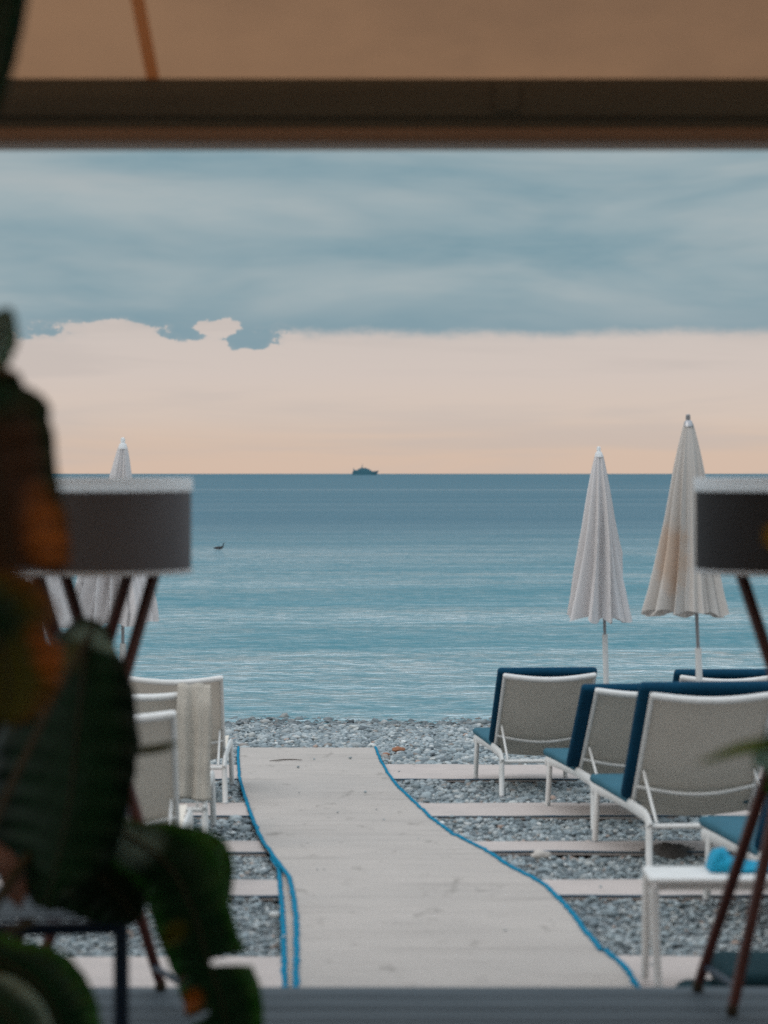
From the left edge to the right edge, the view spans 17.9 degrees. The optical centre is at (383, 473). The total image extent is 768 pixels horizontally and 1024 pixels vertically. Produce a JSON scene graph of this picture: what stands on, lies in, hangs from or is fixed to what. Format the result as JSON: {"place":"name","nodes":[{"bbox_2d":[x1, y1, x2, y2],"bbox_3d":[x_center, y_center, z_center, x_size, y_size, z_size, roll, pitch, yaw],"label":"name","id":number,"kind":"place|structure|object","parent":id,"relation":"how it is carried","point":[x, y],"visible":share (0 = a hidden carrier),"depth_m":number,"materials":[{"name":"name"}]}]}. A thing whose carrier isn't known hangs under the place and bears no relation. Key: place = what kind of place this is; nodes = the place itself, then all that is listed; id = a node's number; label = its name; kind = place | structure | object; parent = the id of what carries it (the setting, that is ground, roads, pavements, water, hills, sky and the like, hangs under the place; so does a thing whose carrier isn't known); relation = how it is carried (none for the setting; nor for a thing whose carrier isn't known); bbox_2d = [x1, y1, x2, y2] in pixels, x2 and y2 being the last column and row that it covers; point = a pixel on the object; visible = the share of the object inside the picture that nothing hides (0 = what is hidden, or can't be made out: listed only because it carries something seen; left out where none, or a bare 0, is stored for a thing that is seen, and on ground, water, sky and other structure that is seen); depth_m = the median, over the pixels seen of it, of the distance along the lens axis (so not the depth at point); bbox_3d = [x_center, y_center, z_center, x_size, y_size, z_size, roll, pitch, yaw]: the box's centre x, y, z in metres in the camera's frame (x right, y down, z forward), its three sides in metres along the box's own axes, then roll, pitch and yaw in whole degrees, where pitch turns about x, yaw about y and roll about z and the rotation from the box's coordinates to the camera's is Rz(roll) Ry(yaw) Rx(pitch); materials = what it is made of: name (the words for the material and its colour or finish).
{"place":"outdoors","nodes":[
{"label":"outdoors","id":0,"kind":"place"},
{"bbox_2d":[0,151,767,473],"label":"sky","id":1,"kind":"structure","parent":0,"point":[208,312],"materials":[{"name":"blue"}]},
{"bbox_2d":[0,712,767,984],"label":"beach","id":2,"kind":"structure","parent":0,"point":[276,903],"depth_m":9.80,"materials":[{"name":"grey gravel"}]},
{"bbox_2d":[31,576,71,627],"bbox_3d":[-2.118,1.010,14.586,0.539,2.392,0.496,0,0,-44],"label":"closed parasol","id":3,"kind":"object","parent":2,"relation":"on","point":[58,597],"visible":0.01,"depth_m":14.54,"materials":[{"name":"white fabric"}]},
{"bbox_2d":[16,710,192,920],"bbox_3d":[-1.142,1.375,10.225,0.650,0.885,1.559,0,0,-3],"label":"sun lounger","id":4,"kind":"object","parent":2,"relation":"on","point":[156,783],"visible":0.2,"depth_m":9.78,"materials":[{"name":"beige fabric"}]},
{"bbox_2d":[75,437,158,658],"bbox_3d":[-1.652,0.999,14.905,0.548,2.442,0.503,0,0,26],"label":"closed parasol","id":5,"kind":"object","parent":2,"relation":"on","point":[96,595],"visible":0.27,"depth_m":14.79,"materials":[{"name":"white fabric"}]},
{"bbox_2d":[71,956,281,986],"bbox_3d":[-2.251,1.677,7.791,3.899,0.102,1.585,0,0,0],"label":"cross mat","id":6,"kind":"object","parent":2,"relation":"on","point":[98,971],"visible":0.18,"depth_m":8.31,"materials":[{"name":"beige wood"}]},
{"bbox_2d":[136,692,216,829],"bbox_3d":[-1.207,1.491,12.575,0.650,0.871,1.559,0,0,-3],"label":"sun lounger","id":7,"kind":"object","parent":2,"relation":"on","point":[149,703],"visible":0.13,"depth_m":11.93,"materials":[{"name":"grey metal"}]},
{"bbox_2d":[176,683,211,800],"bbox_3d":[-0.930,1.309,11.946,0.175,0.576,0.215,0,0,-3],"label":"draped towel","id":8,"kind":"object","parent":7,"relation":"hanging from","point":[194,719],"visible":0.95,"depth_m":11.85,"materials":[{"name":"beige fabric"}]},
{"bbox_2d":[130,675,233,803],"bbox_3d":[-1.285,1.633,15.322,0.650,0.841,1.559,0,0,-2],"label":"sun lounger","id":9,"kind":"object","parent":2,"relation":"on","point":[221,747],"visible":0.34,"depth_m":14.68,"materials":[{"name":"grey metal"}]},
{"bbox_2d":[179,803,248,818],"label":"cross mat","id":10,"kind":"object","parent":2,"relation":"on","point":[224,811],"visible":0.21,"depth_m":14.15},
{"bbox_2d":[210,764,237,781],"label":"cross mat","id":11,"kind":"object","parent":2,"relation":"on","point":[218,775],"visible":0.06,"depth_m":16.92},
{"bbox_2d":[226,841,265,856],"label":"cross mat","id":12,"kind":"object","parent":2,"relation":"on","point":[246,848],"visible":0.21,"depth_m":12.13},
{"bbox_2d":[231,879,278,900],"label":"cross mat","id":13,"kind":"object","parent":2,"relation":"on","point":[264,890],"visible":0.2,"depth_m":10.46,"materials":[{"name":"beige wood"}]},
{"bbox_2d":[270,857,293,986],"bbox_3d":[-0.250,1.738,9.201,0.351,0.261,4.924,0,0,-3],"label":"walkway mat","id":14,"kind":"object","parent":2,"relation":"on","point":[286,925],"visible":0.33,"depth_m":9.25,"materials":[{"name":"beige fabric"}]},
{"bbox_2d":[236,746,380,759],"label":"walkway mat","id":15,"kind":"object","parent":2,"relation":"on","point":[263,753],"visible":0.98,"depth_m":18.89,"materials":[{"name":"beige fabric"}]},
{"bbox_2d":[237,758,454,838],"bbox_3d":[-0.365,2.017,15.387,1.096,0.297,5.705,0,0,-4],"label":"walkway mat","id":16,"kind":"object","parent":2,"relation":"on","point":[277,803],"visible":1,"depth_m":14.69,"materials":[{"name":"beige fabric"}]},
{"bbox_2d":[270,759,299,760],"bbox_3d":[-0.734,2.124,18.037,0.248,0.009,0.059,0,0,-13],"label":"twig","id":17,"kind":"object","parent":16,"relation":"on","point":[284,759],"visible":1,"depth_m":18.05,"materials":[{"name":"brown"}]},
{"bbox_2d":[392,746,404,751],"bbox_3d":[0.117,2.203,19.433,0.110,0.047,0.080,0,0,0],"label":"brick shard","id":18,"kind":"object","parent":2,"relation":"on","point":[396,749],"visible":0.94,"depth_m":19.41,"materials":[{"name":"orange brick"}]},
{"bbox_2d":[92,987,767,1023],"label":"deck","id":19,"kind":"structure","parent":2,"relation":"on","point":[481,1005],"depth_m":6.40,"materials":[{"name":"grey wood"}]},
{"bbox_2d":[0,808,128,1023],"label":"metal chair","id":20,"kind":"object","parent":19,"relation":"on","point":[10,911],"visible":0.18,"depth_m":4.99,"materials":[{"name":"black paint"}]},
{"bbox_2d":[16,477,192,990],"bbox_3d":[-0.760,0.705,6.420,0.509,1.390,0.509,0,0,-13],"label":"floor lamp","id":21,"kind":"object","parent":19,"relation":"on","point":[126,530],"visible":0.57,"depth_m":6.23,"materials":[{"name":"fabric"}]},
{"bbox_2d":[0,0,767,150],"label":"awning","id":22,"kind":"object","parent":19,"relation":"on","point":[389,75],"visible":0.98,"depth_m":5.95,"materials":[{"name":"beige fabric"}]},
{"bbox_2d":[692,477,767,1016],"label":"floor lamp","id":23,"kind":"object","parent":19,"relation":"on","point":[731,519],"visible":1,"depth_m":6.31,"materials":[{"name":"black metal"}]},
{"bbox_3d":[-0.820,1.190,4.200,0.480,0.420,0.480,0,0,0],"label":"planter","id":24,"kind":"object","parent":19,"relation":"on","visible":0},
{"bbox_2d":[0,0,263,1023],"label":"banana plant","id":25,"kind":"object","parent":24,"relation":"in","point":[74,840],"visible":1,"depth_m":4.54,"materials":[{"name":"green plant"}]},
{"bbox_2d":[258,833,602,950],"bbox_3d":[0.104,1.791,10.613,1.179,0.221,4.085,0,0,-5],"label":"walkway mat","id":26,"kind":"object","parent":2,"relation":"on","point":[389,893],"visible":1,"depth_m":10.05,"materials":[{"name":"beige fabric"}]},
{"bbox_2d":[292,948,640,986],"bbox_3d":[0.255,1.655,7.686,1.151,0.122,1.874,0,0,0],"label":"walkway mat","id":27,"kind":"object","parent":2,"relation":"on","point":[605,967],"visible":0.56,"depth_m":8.20,"materials":[{"name":"beige fabric"}]},
{"bbox_2d":[530,850,551,858],"bbox_3d":[0.769,1.866,11.919,0.104,0.044,0.085,0,0,0],"label":"stone","id":28,"kind":"object","parent":2,"relation":"on","point":[538,854],"visible":0.98,"depth_m":11.89,"materials":[{"name":"white stone"}]},
{"bbox_2d":[385,764,760,781],"bbox_3d":[2.598,2.110,17.146,5.205,0.090,1.316,0,0,0],"label":"cross mat","id":29,"kind":"object","parent":2,"relation":"on","point":[486,773],"visible":0.37,"depth_m":17.03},
{"bbox_2d":[473,667,600,797],"bbox_3d":[0.980,1.645,15.900,0.650,0.869,1.593,0,0,-4],"label":"sun lounger","id":30,"kind":"object","parent":29,"relation":"on","point":[534,709],"visible":0.81,"depth_m":15.36,"materials":[{"name":"beige fabric"}]},
{"bbox_2d":[419,803,748,819],"bbox_3d":[2.693,1.977,14.252,5.014,0.067,0.826,0,0,0],"label":"cross mat","id":31,"kind":"object","parent":2,"relation":"on","point":[521,811],"visible":0.45,"depth_m":14.10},
{"bbox_2d":[543,683,708,831],"bbox_3d":[1.329,1.557,13.805,0.685,0.850,1.593,0,0,-6],"label":"sun lounger","id":32,"kind":"object","parent":31,"relation":"on","point":[601,733],"visible":0.38,"depth_m":13.30,"materials":[{"name":"beige fabric"}]},
{"bbox_2d":[567,446,632,683],"bbox_3d":[1.436,1.049,16.205,0.440,2.462,0.415,0,0,0],"label":"closed parasol","id":33,"kind":"object","parent":2,"relation":"on","point":[598,591],"visible":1,"depth_m":16.14,"materials":[{"name":"white fabric"}]},
{"bbox_2d":[472,841,734,855],"bbox_3d":[2.802,1.880,12.226,4.797,0.058,0.513,0,0,0],"label":"cross mat","id":34,"kind":"object","parent":2,"relation":"on","point":[618,848],"visible":0.68,"depth_m":12.16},
{"bbox_2d":[640,842,696,860],"bbox_3d":[1.411,1.856,12.018,0.332,0.072,0.260,0,0,0],"label":"rock","id":35,"kind":"object","parent":34,"relation":"on","point":[666,850],"visible":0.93,"depth_m":11.95,"materials":[{"name":"grey stone"}]},
{"bbox_2d":[590,681,767,865],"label":"sun lounger","id":36,"kind":"object","parent":34,"relation":"on","point":[679,730],"visible":0.89,"depth_m":11.29,"materials":[{"name":"beige fabric"}]},
{"bbox_2d":[542,879,767,899],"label":"cross mat","id":37,"kind":"object","parent":2,"relation":"on","point":[610,889],"visible":0.45,"depth_m":10.41,"materials":[{"name":"beige wood"}]},
{"bbox_2d":[617,956,711,986],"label":"cross mat","id":38,"kind":"object","parent":2,"relation":"on","point":[676,970],"visible":0.16,"depth_m":8.30,"materials":[{"name":"beige wood"}]},
{"bbox_2d":[641,866,767,986],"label":"side table","id":39,"kind":"object","parent":38,"relation":"on","point":[682,878],"visible":0.94,"depth_m":7.79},
{"bbox_2d":[705,847,757,872],"bbox_3d":[1.235,1.255,7.940,0.360,0.071,0.167,0,0,0],"label":"beach towel","id":40,"kind":"object","parent":39,"relation":"on","point":[720,860],"visible":0.59,"depth_m":7.89,"materials":[{"name":"blue fabric"}]},
{"bbox_2d":[675,951,767,986],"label":"folded cushion","id":41,"kind":"object","parent":38,"relation":"on","point":[723,963],"visible":0.23,"depth_m":7.07,"materials":[{"name":"teal fabric"}]},
{"bbox_2d":[641,414,728,816],"bbox_3d":[1.702,0.916,13.805,0.498,2.508,0.389,0,0,0],"label":"closed parasol","id":42,"kind":"object","parent":2,"relation":"on","point":[678,587],"visible":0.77,"depth_m":13.73,"materials":[{"name":"beige fabric"}]},
{"bbox_2d":[672,669,767,681],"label":"sun lounger","id":43,"kind":"object","parent":2,"relation":"on","point":[683,675],"visible":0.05,"depth_m":14.87,"materials":[{"name":"blue fabric"}]},
{"bbox_2d":[699,796,767,901],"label":"sun lounger","id":44,"kind":"object","parent":2,"relation":"on","point":[725,832],"visible":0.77,"depth_m":9.89,"materials":[{"name":"blue fabric"}]},
{"bbox_2d":[58,474,767,723],"bbox_3d":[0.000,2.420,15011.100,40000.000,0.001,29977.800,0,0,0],"label":"sea","id":45,"kind":"structure","parent":0,"point":[429,598],"depth_m":47.12,"materials":[{"name":"liquid"}]},
{"bbox_2d":[352,467,377,474],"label":"ferry","id":46,"kind":"object","parent":45,"relation":"on","point":[363,471],"visible":0.98,"depth_m":4195.00,"materials":[{"name":"teal"}]},
{"bbox_2d":[697,528,767,791],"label":"flowering plant","id":47,"kind":"object","parent":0,"point":[757,748],"visible":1,"depth_m":3.51,"materials":[{"name":"green plant"}]}
]}

